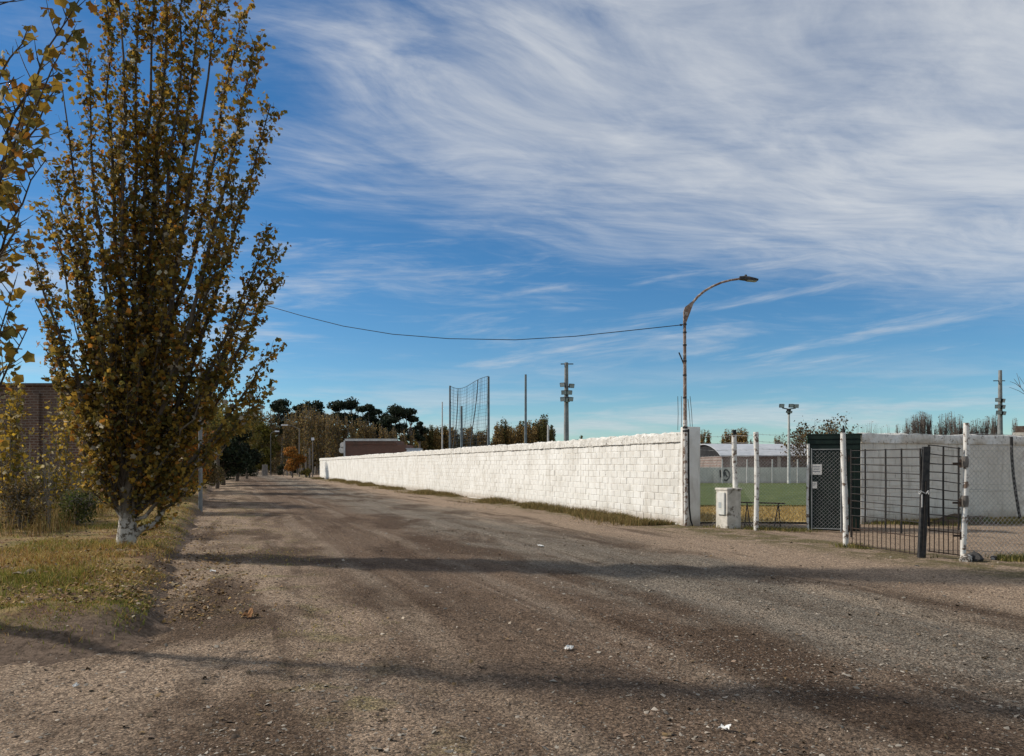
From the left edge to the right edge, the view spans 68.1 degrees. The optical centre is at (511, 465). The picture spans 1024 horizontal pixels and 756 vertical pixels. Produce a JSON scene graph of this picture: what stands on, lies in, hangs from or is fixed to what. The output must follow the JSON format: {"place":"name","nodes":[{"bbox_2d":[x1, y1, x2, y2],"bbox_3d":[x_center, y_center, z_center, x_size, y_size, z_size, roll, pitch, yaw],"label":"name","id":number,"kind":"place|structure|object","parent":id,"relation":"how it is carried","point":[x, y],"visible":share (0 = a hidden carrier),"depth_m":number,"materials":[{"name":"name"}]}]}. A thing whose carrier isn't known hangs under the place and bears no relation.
{"place":"outdoors","nodes":[
{"label":"outdoors","id":0,"kind":"place"},
{"bbox_2d":[0,482,214,666],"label":"verge","id":1,"kind":"structure","parent":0,"point":[46,653],"depth_m":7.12,"materials":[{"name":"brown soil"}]},
{"bbox_2d":[0,377,31,525],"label":"sapling","id":2,"kind":"object","parent":1,"relation":"on","point":[14,430],"visible":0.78,"depth_m":17.46,"materials":[{"name":"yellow plant"}]},
{"bbox_2d":[0,449,40,518],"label":"weed clump","id":3,"kind":"object","parent":1,"relation":"on","point":[4,463],"visible":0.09,"depth_m":19.94,"materials":[{"name":"green plant"}]},
{"bbox_2d":[0,477,46,529],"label":"weed clump","id":4,"kind":"object","parent":1,"relation":"on","point":[19,495],"visible":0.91,"depth_m":16.56,"materials":[{"name":"green plant"}]},
{"bbox_2d":[17,427,41,512],"bbox_3d":[-11.820,0.262,18.574,0.419,2.440,0.911,0,0,0],"label":"sapling","id":5,"kind":"object","parent":1,"relation":"on","point":[29,464],"visible":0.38,"depth_m":18.57,"materials":[{"name":"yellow plant"}]},
{"bbox_2d":[33,422,60,528],"bbox_3d":[-10.394,0.241,16.922,0.534,2.483,0.958,0,0,-31],"label":"sapling","id":6,"kind":"object","parent":1,"relation":"on","point":[47,495],"visible":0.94,"depth_m":16.95,"materials":[{"name":"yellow plant"}]},
{"bbox_2d":[0,0,96,450],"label":"poplar tree","id":7,"kind":"object","parent":1,"relation":"on","point":[14,149],"visible":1,"depth_m":6.66,"materials":[{"name":"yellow plant"}]},
{"bbox_2d":[18,460,79,518],"bbox_3d":[-11.754,0.727,18.969,1.624,1.760,1.474,0,0,21],"label":"weed clump","id":8,"kind":"object","parent":1,"relation":"on","point":[42,498],"visible":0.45,"depth_m":18.93,"materials":[{"name":"green plant"}]},
{"bbox_2d":[0,488,119,536],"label":"tall grass","id":9,"kind":"structure","parent":1,"relation":"on","point":[55,513],"depth_m":16.75,"materials":[{"name":"green plant"}]},
{"bbox_2d":[44,383,86,510],"bbox_3d":[-11.964,-0.381,20.371,1.170,3.725,0.940,0,0,0],"label":"sapling","id":10,"kind":"object","parent":1,"relation":"on","point":[63,457],"visible":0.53,"depth_m":20.34,"materials":[{"name":"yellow plant"}]},
{"bbox_2d":[55,487,101,525],"bbox_3d":[-10.314,1.052,18.071,0.976,1.110,1.092,0,0,-24],"label":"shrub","id":11,"kind":"object","parent":1,"relation":"on","point":[88,502],"visible":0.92,"depth_m":17.92,"materials":[{"name":"green plant"}]},
{"bbox_2d":[55,470,116,512],"bbox_3d":[-12.097,0.798,21.638,1.191,1.617,1.812,0,0,45],"label":"weed clump","id":12,"kind":"object","parent":1,"relation":"on","point":[81,490],"visible":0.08,"depth_m":21.43,"materials":[{"name":"green plant"}]},
{"bbox_2d":[13,0,290,543],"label":"poplar tree","id":13,"kind":"object","parent":1,"relation":"on","point":[139,433],"visible":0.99,"depth_m":13.31,"materials":[{"name":"green plant"}]},
{"bbox_2d":[197,463,224,488],"bbox_3d":[-19.086,0.646,47.209,2.536,2.830,2.819,0,0,-37],"label":"shrub","id":14,"kind":"object","parent":1,"relation":"on","point":[212,476],"visible":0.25,"depth_m":47.19,"materials":[{"name":"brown plant"}]},
{"bbox_2d":[198,301,273,510],"bbox_3d":[-9.489,-2.001,25.997,2.573,7.303,0.210,0,0,0],"label":"street lamp","id":15,"kind":"object","parent":1,"relation":"on","point":[200,494],"visible":0.22,"depth_m":25.95,"materials":[{"name":"grey metal"}]},
{"bbox_2d":[229,469,311,473],"bbox_3d":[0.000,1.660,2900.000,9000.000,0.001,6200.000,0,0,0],"label":"ground","id":16,"kind":"structure","parent":0,"point":[284,472],"depth_m":159.29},
{"bbox_2d":[163,401,218,491],"bbox_3d":[-13.423,-0.631,30.361,3.376,4.687,3.158,0,0,-27],"label":"autumn tree","id":17,"kind":"object","parent":16,"relation":"on","point":[194,450],"visible":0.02,"depth_m":30.78,"materials":[{"name":"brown plant"}]},
{"bbox_2d":[169,384,231,463],"bbox_3d":[-18.458,-1.707,43.951,4.888,6.835,4.455,0,0,0],"label":"autumn tree","id":18,"kind":"object","parent":16,"relation":"on","point":[217,419],"visible":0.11,"depth_m":43.50,"materials":[{"name":"brown plant"}]},
{"bbox_2d":[209,392,257,488],"bbox_3d":[-20.612,-1.783,53.179,4.935,6.978,5.197,0,0,0],"label":"autumn tree","id":19,"kind":"object","parent":16,"relation":"on","point":[217,485],"visible":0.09,"depth_m":52.95,"materials":[{"name":"brown plant"}]},
{"bbox_2d":[209,413,262,484],"bbox_3d":[-23.526,-1.595,61.935,4.803,6.629,5.499,0,0,0],"label":"evergreen tree","id":20,"kind":"object","parent":16,"relation":"on","point":[230,458],"visible":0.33,"depth_m":61.79,"materials":[{"name":"green plant"}]},
{"bbox_2d":[233,428,264,480],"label":"evergreen tree","id":21,"kind":"object","parent":16,"relation":"on","point":[256,455],"visible":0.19,"depth_m":78.11,"materials":[{"name":"green plant"}]},
{"bbox_2d":[241,409,263,478],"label":"autumn tree","id":22,"kind":"object","parent":16,"relation":"on","point":[254,439],"visible":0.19,"depth_m":91.17,"materials":[{"name":"brown plant"}]},
{"bbox_2d":[250,422,281,471],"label":"willow tree","id":23,"kind":"object","parent":16,"relation":"on","point":[264,430],"visible":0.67,"depth_m":134.03,"materials":[{"name":"green plant"}]},
{"bbox_2d":[265,408,277,459],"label":"poplar tree","id":24,"kind":"object","parent":16,"relation":"on","point":[270,421],"visible":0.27,"depth_m":143.79,"materials":[{"name":"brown plant"}]},
{"bbox_2d":[268,458,280,474],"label":"shrub","id":25,"kind":"object","parent":16,"relation":"on","point":[274,462],"visible":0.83,"depth_m":127.86,"materials":[{"name":"green plant"}]},
{"bbox_2d":[273,413,282,471],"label":"poplar tree","id":26,"kind":"object","parent":16,"relation":"on","point":[277,441],"visible":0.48,"depth_m":147.82,"materials":[{"name":"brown plant"}]},
{"bbox_2d":[269,398,292,470],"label":"eucalyptus tree","id":27,"kind":"object","parent":16,"relation":"on","point":[279,406],"visible":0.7,"depth_m":149.26,"materials":[{"name":"green plant"}]},
{"bbox_2d":[281,416,292,470],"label":"poplar tree","id":28,"kind":"object","parent":16,"relation":"on","point":[286,437],"visible":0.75,"depth_m":134.76,"materials":[{"name":"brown plant"}]},
{"bbox_2d":[283,409,293,473],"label":"poplar tree","id":29,"kind":"object","parent":16,"relation":"on","point":[291,415],"visible":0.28,"depth_m":139.62,"materials":[{"name":"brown plant"}]},
{"bbox_2d":[283,446,306,477],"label":"autumn bush","id":30,"kind":"object","parent":16,"relation":"on","point":[291,464],"visible":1,"depth_m":99.56,"materials":[{"name":"brown plant"}]},
{"bbox_2d":[291,408,300,473],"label":"poplar tree","id":31,"kind":"object","parent":16,"relation":"on","point":[294,435],"visible":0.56,"depth_m":137.61,"materials":[{"name":"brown plant"}]},
{"bbox_2d":[289,403,311,472],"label":"eucalyptus tree","id":32,"kind":"object","parent":16,"relation":"on","point":[300,406],"visible":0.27,"depth_m":150.95,"materials":[{"name":"green plant"}]},
{"bbox_2d":[294,400,307,469],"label":"poplar tree","id":33,"kind":"object","parent":16,"relation":"on","point":[301,421],"visible":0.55,"depth_m":135.63,"materials":[{"name":"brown plant"}]},
{"bbox_2d":[301,401,316,467],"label":"poplar tree","id":34,"kind":"object","parent":16,"relation":"on","point":[308,433],"visible":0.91,"depth_m":131.65,"materials":[{"name":"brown plant"}]},
{"bbox_2d":[309,406,318,473],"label":"poplar tree","id":35,"kind":"object","parent":16,"relation":"on","point":[313,418],"visible":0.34,"depth_m":139.81,"materials":[{"name":"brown plant"}]},
{"bbox_2d":[302,400,328,473],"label":"eucalyptus tree","id":36,"kind":"object","parent":16,"relation":"on","point":[319,405],"visible":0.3,"depth_m":154.25,"materials":[{"name":"green plant"}]},
{"bbox_2d":[311,412,324,474],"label":"poplar tree","id":37,"kind":"object","parent":16,"relation":"on","point":[318,434],"visible":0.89,"depth_m":133.78,"materials":[{"name":"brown plant"}]},
{"bbox_2d":[318,411,328,457],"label":"poplar tree","id":38,"kind":"object","parent":16,"relation":"on","point":[324,432],"visible":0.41,"depth_m":137.81,"materials":[{"name":"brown plant"}]},
{"bbox_2d":[323,414,336,457],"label":"poplar tree","id":39,"kind":"object","parent":16,"relation":"on","point":[330,451],"visible":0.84,"depth_m":129.78,"materials":[{"name":"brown plant"}]},
{"bbox_2d":[243,429,424,472],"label":"thicket","id":40,"kind":"object","parent":16,"relation":"on","point":[416,443],"visible":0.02,"depth_m":166.93,"materials":[{"name":"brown plant"}]},
{"bbox_2d":[327,400,349,433],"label":"eucalyptus tree","id":41,"kind":"object","parent":16,"relation":"on","point":[336,406],"visible":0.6,"depth_m":149.39,"materials":[{"name":"green plant"}]},
{"bbox_2d":[333,414,343,456],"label":"poplar tree","id":42,"kind":"object","parent":16,"relation":"on","point":[337,433],"visible":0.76,"depth_m":137.73,"materials":[{"name":"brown plant"}]},
{"bbox_2d":[341,414,349,456],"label":"poplar tree","id":43,"kind":"object","parent":16,"relation":"on","point":[345,433],"visible":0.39,"depth_m":139.78,"materials":[{"name":"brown plant"}]},
{"bbox_2d":[341,396,362,431],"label":"eucalyptus tree","id":44,"kind":"object","parent":16,"relation":"on","point":[352,404],"visible":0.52,"depth_m":154.18,"materials":[{"name":"green plant"}]},
{"bbox_2d":[347,415,357,438],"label":"poplar tree","id":45,"kind":"object","parent":16,"relation":"on","point":[352,435],"visible":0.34,"depth_m":137.82,"materials":[{"name":"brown plant"}]},
{"bbox_2d":[357,418,366,438],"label":"poplar tree","id":46,"kind":"object","parent":16,"relation":"on","point":[361,430],"visible":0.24,"depth_m":139.70,"materials":[{"name":"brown plant"}]},
{"bbox_2d":[355,403,379,435],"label":"eucalyptus tree","id":47,"kind":"object","parent":16,"relation":"on","point":[369,416],"visible":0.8,"depth_m":147.80,"materials":[{"name":"green plant"}]},
{"bbox_2d":[367,422,378,438],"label":"poplar tree","id":48,"kind":"object","parent":16,"relation":"on","point":[372,434],"visible":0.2,"depth_m":139.81,"materials":[{"name":"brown plant"}]},
{"bbox_2d":[371,409,390,438],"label":"eucalyptus tree","id":49,"kind":"object","parent":16,"relation":"on","point":[378,412],"visible":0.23,"depth_m":150.88,"materials":[{"name":"green plant"}]},
{"bbox_2d":[375,415,399,438],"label":"eucalyptus tree","id":50,"kind":"object","parent":16,"relation":"on","point":[386,421],"visible":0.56,"depth_m":145.22,"materials":[{"name":"green plant"}]},
{"bbox_2d":[380,403,408,439],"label":"eucalyptus tree","id":51,"kind":"object","parent":16,"relation":"on","point":[397,412],"visible":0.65,"depth_m":148.92,"materials":[{"name":"green plant"}]},
{"bbox_2d":[398,408,418,443],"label":"eucalyptus tree","id":52,"kind":"object","parent":16,"relation":"on","point":[410,418],"visible":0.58,"depth_m":154.55,"materials":[{"name":"green plant"}]},
{"bbox_2d":[414,421,428,447],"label":"eucalyptus tree","id":53,"kind":"object","parent":16,"relation":"on","point":[421,432],"visible":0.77,"depth_m":159.56,"materials":[{"name":"green plant"}]},
{"bbox_2d":[427,425,434,449],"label":"poplar tree","id":54,"kind":"object","parent":16,"relation":"on","point":[430,438],"visible":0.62,"depth_m":169.53,"materials":[{"name":"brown plant"}]},
{"bbox_2d":[460,406,462,447],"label":"net pole","id":55,"kind":"object","parent":16,"relation":"on","point":[461,426],"visible":0.57,"depth_m":69.95,"materials":[{"name":"grey metal"}]},
{"bbox_2d":[449,376,489,448],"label":"ball net","id":56,"kind":"object","parent":16,"relation":"on","point":[487,436],"visible":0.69,"depth_m":73.79,"materials":[{"name":"black fabric"}]},
{"bbox_2d":[496,424,503,444],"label":"poplar tree","id":57,"kind":"object","parent":16,"relation":"on","point":[500,436],"visible":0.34,"depth_m":169.46,"materials":[{"name":"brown plant"}]},
{"bbox_2d":[499,418,506,444],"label":"poplar tree","id":58,"kind":"object","parent":16,"relation":"on","point":[504,427],"visible":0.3,"depth_m":171.42,"materials":[{"name":"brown plant"}]},
{"bbox_2d":[319,396,699,525],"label":"block wall","id":59,"kind":"structure","parent":16,"relation":"on","point":[639,475],"depth_m":27.36,"materials":[{"name":"brick"}]},
{"bbox_2d":[530,423,538,442],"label":"poplar tree","id":60,"kind":"object","parent":16,"relation":"on","point":[535,438],"visible":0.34,"depth_m":168.35,"materials":[{"name":"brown plant"}]},
{"bbox_2d":[539,418,546,441],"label":"poplar tree","id":61,"kind":"object","parent":16,"relation":"on","point":[543,435],"visible":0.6,"depth_m":167.74,"materials":[{"name":"green plant"}]},
{"bbox_2d":[775,413,861,466],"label":"bare tree","id":62,"kind":"object","parent":16,"relation":"on","point":[831,429],"visible":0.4,"depth_m":74.81,"materials":[{"name":"brown plant"}]},
{"bbox_2d":[920,412,927,433],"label":"poplar tree","id":63,"kind":"object","parent":16,"relation":"on","point":[923,425],"visible":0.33,"depth_m":151.18,"materials":[{"name":"brown plant"}]},
{"bbox_2d":[861,426,1023,523],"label":"block wall","id":64,"kind":"structure","parent":16,"relation":"on","point":[873,441],"depth_m":21.67,"materials":[{"name":"concrete"}]},
{"bbox_2d":[1010,437,1020,517],"bbox_3d":[14.707,0.371,22.102,0.337,2.422,0.080,0,0,0],"label":"hose","id":65,"kind":"object","parent":64,"relation":"hanging from","point":[1013,478],"visible":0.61,"depth_m":22.07,"materials":[{"name":"black paint"}]},
{"bbox_2d":[946,411,954,434],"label":"poplar tree","id":66,"kind":"object","parent":16,"relation":"on","point":[950,428],"visible":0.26,"depth_m":153.54,"materials":[{"name":"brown plant"}]},
{"bbox_2d":[927,513,1000,526],"bbox_3d":[12.300,1.501,20.900,2.600,0.361,1.600,0,0,0],"label":"dirt heap","id":67,"kind":"object","parent":16,"relation":"on","point":[987,520],"visible":0.38,"depth_m":20.66,"materials":[{"name":"soil"}]},
{"bbox_2d":[993,370,1005,433],"bbox_3d":[38.567,-2.953,59.861,0.988,9.206,0.758,0,0,0],"label":"floodlight pole","id":68,"kind":"object","parent":16,"relation":"on","point":[1000,406],"visible":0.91,"depth_m":59.86,"materials":[{"name":"grey metal"}]},
{"bbox_2d":[339,428,412,455],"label":"brick building","id":69,"kind":"structure","parent":0,"point":[353,447],"depth_m":86.00,"materials":[{"name":"brick"}]},
{"bbox_2d":[0,474,1023,755],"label":"road","id":70,"kind":"structure","parent":0,"point":[300,510],"depth_m":6.94,"materials":[{"name":"grey gravel"}]},
{"bbox_2d":[0,383,112,498],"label":"brick building","id":71,"kind":"structure","parent":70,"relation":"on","point":[37,396],"depth_m":31.50,"materials":[{"name":"brown brick"}]},
{"bbox_2d":[0,493,319,622],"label":"fallen leaves","id":72,"kind":"object","parent":70,"relation":"on","point":[138,591],"visible":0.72,"depth_m":9.57,"materials":[{"name":"brown plant"}]},
{"bbox_2d":[180,506,397,632],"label":"sparse grass","id":73,"kind":"structure","parent":70,"relation":"on","point":[268,559],"depth_m":13.44,"materials":[{"name":"plant"}]},
{"bbox_2d":[309,477,675,525],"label":"wall foot weeds","id":74,"kind":"object","parent":70,"relation":"on","point":[613,517],"depth_m":26.90,"materials":[{"name":"green plant"}]},
{"bbox_2d":[36,520,1000,755],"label":"blown leaves","id":75,"kind":"object","parent":70,"relation":"on","point":[382,709],"visible":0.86,"depth_m":5.61,"materials":[{"name":"brown plant"}]},
{"bbox_2d":[524,374,526,443],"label":"net pole","id":76,"kind":"object","parent":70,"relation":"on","point":[525,422],"visible":0.57,"depth_m":69.92,"materials":[{"name":"grey metal"}]},
{"bbox_2d":[679,274,758,525],"bbox_3d":[5.398,-1.680,19.850,2.072,6.660,0.240,0,0,0],"label":"street lamp","id":77,"kind":"object","parent":70,"relation":"on","point":[685,462],"visible":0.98,"depth_m":19.81,"materials":[{"name":"grey metal"}]},
{"bbox_2d":[269,306,679,339],"bbox_3d":[-2.162,-4.533,22.646,14.309,1.980,0.641,0,0,25],"label":"overhead cable","id":78,"kind":"object","parent":77,"relation":"attached to","point":[486,339],"visible":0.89,"depth_m":21.61,"materials":[{"name":"black paint"}]},
{"bbox_2d":[715,488,741,528],"bbox_3d":[5.515,1.090,19.343,0.494,1.040,0.520,0,0,-21],"label":"meter pedestal","id":79,"kind":"object","parent":70,"relation":"on","point":[728,507],"visible":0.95,"depth_m":19.15,"materials":[{"name":"concrete"}]},
{"bbox_2d":[717,492,724,514],"bbox_3d":[5.318,0.960,19.246,0.057,0.560,0.300,0,0,-21],"label":"meter door","id":80,"kind":"structure","parent":79,"relation":"in","point":[720,495],"depth_m":19.20,"materials":[{"name":"white metal"}]},
{"bbox_2d":[700,467,806,482],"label":"boundary wall","id":81,"kind":"structure","parent":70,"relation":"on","point":[717,476],"depth_m":64.40,"materials":[{"name":"white paint"}]},
{"bbox_2d":[700,430,809,530],"bbox_3d":[5.999,0.363,19.081,2.759,2.577,0.572,0,0,32],"label":"chain link fence","id":82,"kind":"object","parent":70,"relation":"on","point":[757,478],"visible":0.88,"depth_m":18.74,"materials":[{"name":"grey metal"}]},
{"bbox_2d":[741,502,783,526],"bbox_3d":[6.431,1.266,19.556,1.099,0.638,0.738,0,0,0],"label":"trestle","id":83,"kind":"object","parent":70,"relation":"on","point":[763,503],"visible":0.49,"depth_m":19.46,"materials":[{"name":"brown metal"}]},
{"bbox_2d":[811,448,841,531],"bbox_3d":[7.613,0.590,18.334,0.688,2.020,0.049,0,0,24],"label":"door","id":84,"kind":"structure","parent":70,"relation":"on","point":[840,502],"depth_m":18.30,"materials":[{"name":"metal"}]},
{"bbox_2d":[643,516,1023,561],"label":"fence foot weeds","id":85,"kind":"object","parent":70,"relation":"on","point":[1010,557],"visible":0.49,"depth_m":18.73,"materials":[{"name":"green plant"}]},
{"bbox_2d":[807,433,861,530],"bbox_3d":[8.146,0.406,19.186,1.260,2.388,1.120,0,0,21],"label":"kiosk","id":86,"kind":"object","parent":70,"relation":"on","point":[827,441],"visible":0.66,"depth_m":18.74,"materials":[{"name":"metal"}]},
{"bbox_2d":[812,464,821,474],"bbox_3d":[7.515,0.095,18.691,0.251,0.260,0.008,0,0,21],"label":"notice","id":87,"kind":"object","parent":86,"relation":"attached to","point":[816,467],"visible":0.84,"depth_m":18.68,"materials":[{"name":"white paper"}]},
{"bbox_2d":[840,426,855,546],"bbox_3d":[6.603,0.436,14.892,0.284,2.429,0.125,0,0,0],"label":"gate post","id":88,"kind":"object","parent":70,"relation":"on","point":[845,503],"visible":0.94,"depth_m":14.85,"materials":[{"name":"white paint"}]},
{"bbox_2d":[850,448,921,554],"bbox_3d":[6.853,0.620,13.969,0.030,1.879,1.814,0,0,-15],"label":"gate leaf","id":89,"kind":"object","parent":88,"relation":"attached to","point":[885,496],"visible":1,"depth_m":13.90,"materials":[{"name":"black paint"}]},
{"bbox_2d":[917,447,930,557],"bbox_3d":[7.109,0.661,13.044,0.224,1.977,0.164,0,0,0],"label":"post","id":90,"kind":"object","parent":70,"relation":"on","point":[924,491],"visible":0.98,"depth_m":13.06,"materials":[{"name":"metal"}]},
{"bbox_2d":[952,423,969,556],"bbox_3d":[7.630,0.461,12.863,0.317,2.380,0.126,0,0,-23],"label":"gate post","id":91,"kind":"object","parent":70,"relation":"on","point":[963,502],"visible":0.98,"depth_m":12.86,"materials":[{"name":"white metal"}]},
{"bbox_2d":[928,445,960,555],"bbox_3d":[7.417,0.585,12.993,0.497,1.902,0.028,0,0,23],"label":"gate leaf","id":92,"kind":"object","parent":91,"relation":"attached to","point":[943,499],"visible":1,"depth_m":12.98,"materials":[{"name":"black paint"}]},
{"bbox_2d":[959,554,971,561],"bbox_3d":[7.505,1.548,12.520,0.210,0.181,0.188,0,0,-25],"label":"stone","id":93,"kind":"object","parent":70,"relation":"on","point":[965,558],"visible":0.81,"depth_m":12.47,"materials":[{"name":"white stone"}]},
{"bbox_2d":[968,551,983,561],"bbox_3d":[7.700,1.542,12.603,0.273,0.230,0.294,0,0,0],"label":"stone","id":94,"kind":"object","parent":70,"relation":"on","point":[977,557],"visible":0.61,"depth_m":12.53,"materials":[{"name":"grey stone"}]},
{"bbox_2d":[966,433,1023,556],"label":"chain link fence","id":95,"kind":"object","parent":70,"relation":"on","point":[997,497],"visible":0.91,"depth_m":12.98,"materials":[{"name":"metal"}]},
{"bbox_2d":[0,0,1023,443],"label":"sky","id":96,"kind":"structure","parent":0,"point":[468,170],"materials":[{"name":"blue"}]},
{"bbox_2d":[700,444,806,466],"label":"hall","id":97,"kind":"structure","parent":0,"point":[744,450],"depth_m":80.81,"materials":[{"name":"brick"}]},
{"bbox_2d":[700,504,1022,521],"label":"dry grass ground","id":98,"kind":"structure","parent":0,"point":[770,518],"depth_m":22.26,"materials":[{"name":"plant"}]},
{"bbox_2d":[560,362,574,440],"bbox_3d":[4.347,-3.258,59.847,1.176,9.817,0.785,0,0,0],"label":"floodlight pole","id":99,"kind":"object","parent":98,"relation":"on","point":[566,393],"visible":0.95,"depth_m":59.84,"materials":[{"name":"grey metal"}]},
{"bbox_2d":[700,483,805,506],"bbox_3d":[24.549,1.540,46.250,70.902,0.120,35.500,0,0,0],"label":"sports pitch","id":100,"kind":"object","parent":98,"relation":"on","point":[786,491],"visible":0.14,"depth_m":40.17,"materials":[{"name":"green plant"}]},
{"bbox_2d":[700,459,806,482],"bbox_3d":[23.066,0.535,63.585,16.189,2.130,0.140,0,0,0],"label":"perimeter fence","id":101,"kind":"object","parent":98,"relation":"on","point":[746,463],"visible":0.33,"depth_m":63.55,"materials":[{"name":"metal"}]},
{"bbox_2d":[779,404,798,482],"bbox_3d":[22.958,-1.736,62.919,1.605,6.772,0.561,0,0,0],"label":"floodlight pole","id":102,"kind":"object","parent":98,"relation":"on","point":[791,406],"visible":0.92,"depth_m":62.90,"materials":[{"name":"metal"}]},
{"bbox_2d":[1013,426,1023,435],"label":"hut","id":103,"kind":"object","parent":98,"relation":"on","point":[1019,430],"visible":0.33,"depth_m":23.20,"materials":[{"name":"concrete"}]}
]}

